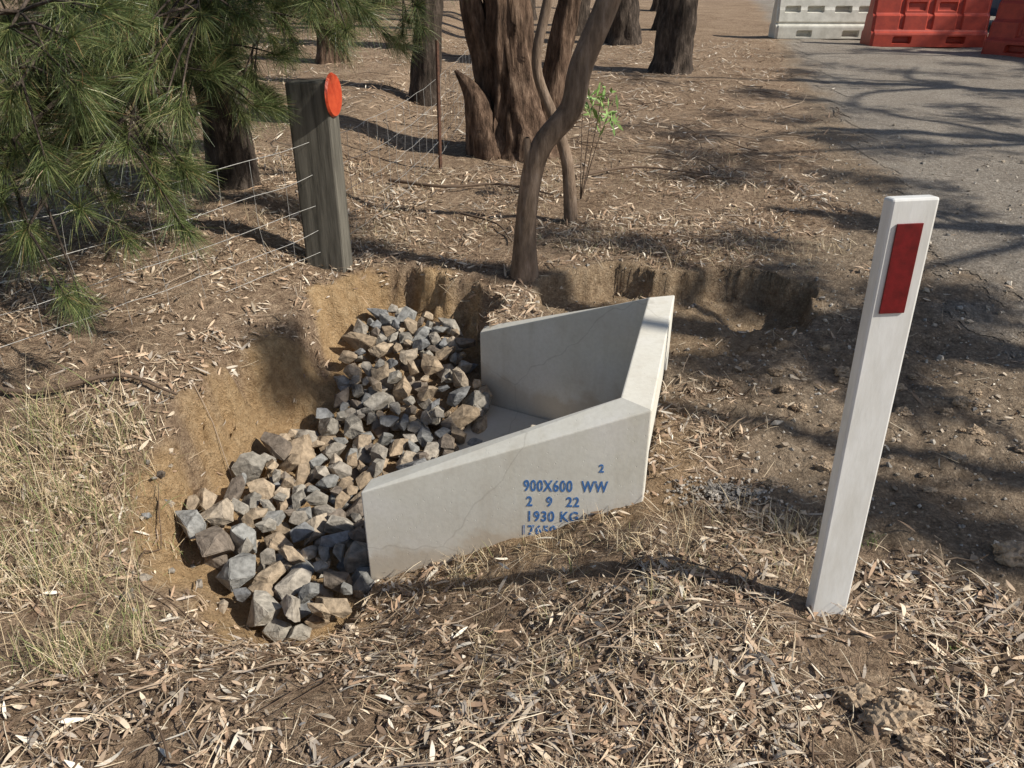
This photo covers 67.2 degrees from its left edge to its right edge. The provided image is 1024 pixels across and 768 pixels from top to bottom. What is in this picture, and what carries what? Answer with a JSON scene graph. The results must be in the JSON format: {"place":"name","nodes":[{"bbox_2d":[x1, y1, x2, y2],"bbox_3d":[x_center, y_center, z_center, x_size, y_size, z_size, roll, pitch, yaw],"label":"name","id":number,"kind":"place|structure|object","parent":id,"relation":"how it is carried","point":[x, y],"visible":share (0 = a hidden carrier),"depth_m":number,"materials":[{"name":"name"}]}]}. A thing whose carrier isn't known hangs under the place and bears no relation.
{"place":"outdoors","nodes":[
{"label":"outdoors","id":0,"kind":"place"},
{"bbox_2d":[0,0,1023,767],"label":"ground","id":1,"kind":"structure","parent":0,"point":[244,412],"depth_m":3.40,"materials":[{"name":"soil"}]},
{"bbox_2d":[114,51,155,100],"bbox_3d":[-4.250,-8.019,5.379,6.348,11.712,4.784,-23,36,-36],"label":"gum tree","id":2,"kind":"object","parent":1,"relation":"on","point":[148,84],"visible":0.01,"depth_m":8.29,"materials":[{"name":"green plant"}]},
{"bbox_2d":[0,0,457,346],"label":"pine tree","id":3,"kind":"object","parent":1,"relation":"on","point":[87,100],"visible":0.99,"depth_m":3.34,"materials":[{"name":"green plant"}]},
{"bbox_2d":[0,40,472,364],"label":"wire fence","id":4,"kind":"object","parent":1,"relation":"on","point":[438,88],"visible":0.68,"depth_m":4.54,"materials":[{"name":"metal"}]},
{"bbox_2d":[121,304,492,641],"bbox_3d":[-0.695,0.317,3.437,1.050,0.518,2.355,10,30,18],"label":"rock pile","id":5,"kind":"object","parent":1,"relation":"on","point":[294,590],"visible":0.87,"depth_m":3.34,"materials":[{"name":"grey stone"}]},
{"bbox_2d":[285,72,352,272],"bbox_3d":[-1.043,-0.966,4.294,0.246,1.440,0.220,4,27,8],"label":"timber fence post","id":6,"kind":"object","parent":1,"relation":"on","point":[318,157],"visible":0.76,"depth_m":4.14,"materials":[{"name":"grey wood"}]},
{"bbox_2d":[314,0,348,64],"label":"gum tree","id":7,"kind":"object","parent":1,"relation":"on","point":[321,54],"visible":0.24,"depth_m":10.88,"materials":[{"name":"brown plant"}]},
{"bbox_2d":[408,0,443,106],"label":"gum tree","id":8,"kind":"object","parent":1,"relation":"on","point":[423,76],"visible":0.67,"depth_m":8.70,"materials":[{"name":"brown plant"}]},
{"bbox_2d":[0,142,1022,767],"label":"dry grass","id":9,"kind":"structure","parent":1,"relation":"on","point":[58,644],"depth_m":2.54,"materials":[{"name":"beige plant"}]},
{"bbox_2d":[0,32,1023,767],"bbox_3d":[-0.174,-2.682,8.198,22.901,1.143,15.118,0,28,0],"label":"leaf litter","id":10,"kind":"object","parent":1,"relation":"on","point":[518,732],"visible":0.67,"depth_m":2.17,"materials":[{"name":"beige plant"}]},
{"bbox_2d":[0,43,1023,767],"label":"fallen twigs","id":11,"kind":"object","parent":1,"relation":"on","point":[114,373],"visible":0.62,"depth_m":2.21,"materials":[{"name":"brown wood"}]},
{"bbox_2d":[454,0,580,161],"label":"gum tree","id":12,"kind":"object","parent":1,"relation":"on","point":[505,113],"visible":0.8,"depth_m":6.51,"materials":[{"name":"brown plant"}]},
{"bbox_2d":[361,295,674,579],"bbox_3d":[0.128,0.190,3.273,0.960,0.911,1.499,7,29,13],"label":"concrete headwall","id":13,"kind":"object","parent":1,"relation":"on","point":[565,436],"visible":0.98,"depth_m":2.74,"materials":[{"name":"grey concrete"}]},
{"bbox_2d":[531,0,537,19],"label":"gum tree","id":14,"kind":"object","parent":1,"relation":"on","point":[533,3],"visible":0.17,"depth_m":18.79,"materials":[{"name":"brown plant"}]},
{"bbox_2d":[531,0,577,223],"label":"gum tree","id":15,"kind":"object","parent":1,"relation":"on","point":[569,191],"visible":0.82,"depth_m":4.79,"materials":[{"name":"brown plant"}]},
{"bbox_2d":[510,0,620,283],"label":"gum tree","id":16,"kind":"object","parent":1,"relation":"on","point":[558,125],"visible":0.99,"depth_m":3.92,"materials":[{"name":"brown plant"}]},
{"bbox_2d":[576,0,590,35],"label":"gum tree","id":17,"kind":"object","parent":1,"relation":"on","point":[584,12],"visible":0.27,"depth_m":15.64,"materials":[{"name":"brown plant"}]},
{"bbox_2d":[580,83,622,198],"bbox_3d":[0.593,-1.709,5.461,0.352,0.830,0.394,14,31,24],"label":"gum sapling","id":18,"kind":"object","parent":1,"relation":"on","point":[602,97],"visible":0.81,"depth_m":5.38,"materials":[{"name":"green plant"}]},
{"bbox_2d":[604,0,641,45],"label":"gum tree","id":19,"kind":"object","parent":1,"relation":"on","point":[625,28],"visible":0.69,"depth_m":14.15,"materials":[{"name":"brown plant"}]},
{"bbox_2d":[650,0,658,11],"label":"gum tree","id":20,"kind":"object","parent":1,"relation":"on","point":[654,6],"visible":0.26,"depth_m":21.36,"materials":[{"name":"brown plant"}]},
{"bbox_2d":[651,0,661,29],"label":"gum tree","id":21,"kind":"object","parent":1,"relation":"on","point":[653,27],"visible":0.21,"depth_m":16.70,"materials":[{"name":"brown plant"}]},
{"bbox_2d":[647,0,697,74],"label":"gum tree","id":22,"kind":"object","parent":1,"relation":"on","point":[676,24],"visible":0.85,"depth_m":10.89,"materials":[{"name":"brown plant"}]},
{"bbox_2d":[719,344,1023,754],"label":"dirt clods","id":23,"kind":"object","parent":1,"relation":"on","point":[901,708],"visible":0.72,"depth_m":1.92,"materials":[{"name":"dry soil"}]},
{"bbox_2d":[806,195,938,616],"bbox_3d":[0.889,0.225,1.996,0.105,1.429,0.047,-3,28,-1],"label":"guide post","id":24,"kind":"object","parent":1,"relation":"on","point":[905,228],"visible":0.77,"depth_m":1.86,"materials":[{"name":"white plastic"}]},
{"bbox_2d":[461,123,1023,737],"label":"gravel","id":25,"kind":"structure","parent":0,"point":[711,489],"depth_m":3.13,"materials":[{"name":"grey gravel"}]},
{"bbox_2d":[756,0,1023,357],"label":"gravel road","id":26,"kind":"structure","parent":0,"point":[975,93],"depth_m":7.38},
{"bbox_2d":[768,0,870,38],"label":"plastic road barrier","id":27,"kind":"object","parent":26,"relation":"on","point":[818,19],"visible":0.88,"depth_m":14.94,"materials":[{"name":"white plastic"}]},
{"bbox_2d":[860,0,992,46],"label":"plastic road barrier","id":28,"kind":"object","parent":26,"relation":"on","point":[926,23],"visible":0.98,"depth_m":13.76,"materials":[{"name":"red plastic"}]},
{"bbox_2d":[990,0,1000,15],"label":"parked car","id":29,"kind":"object","parent":26,"relation":"on","point":[994,7],"visible":0.06,"depth_m":16.12,"materials":[{"name":"blue paint"}]},
{"bbox_2d":[981,0,1023,57],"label":"plastic road barrier","id":30,"kind":"object","parent":26,"relation":"on","point":[1005,37],"visible":1,"depth_m":12.71,"materials":[{"name":"red plastic"}]}
]}

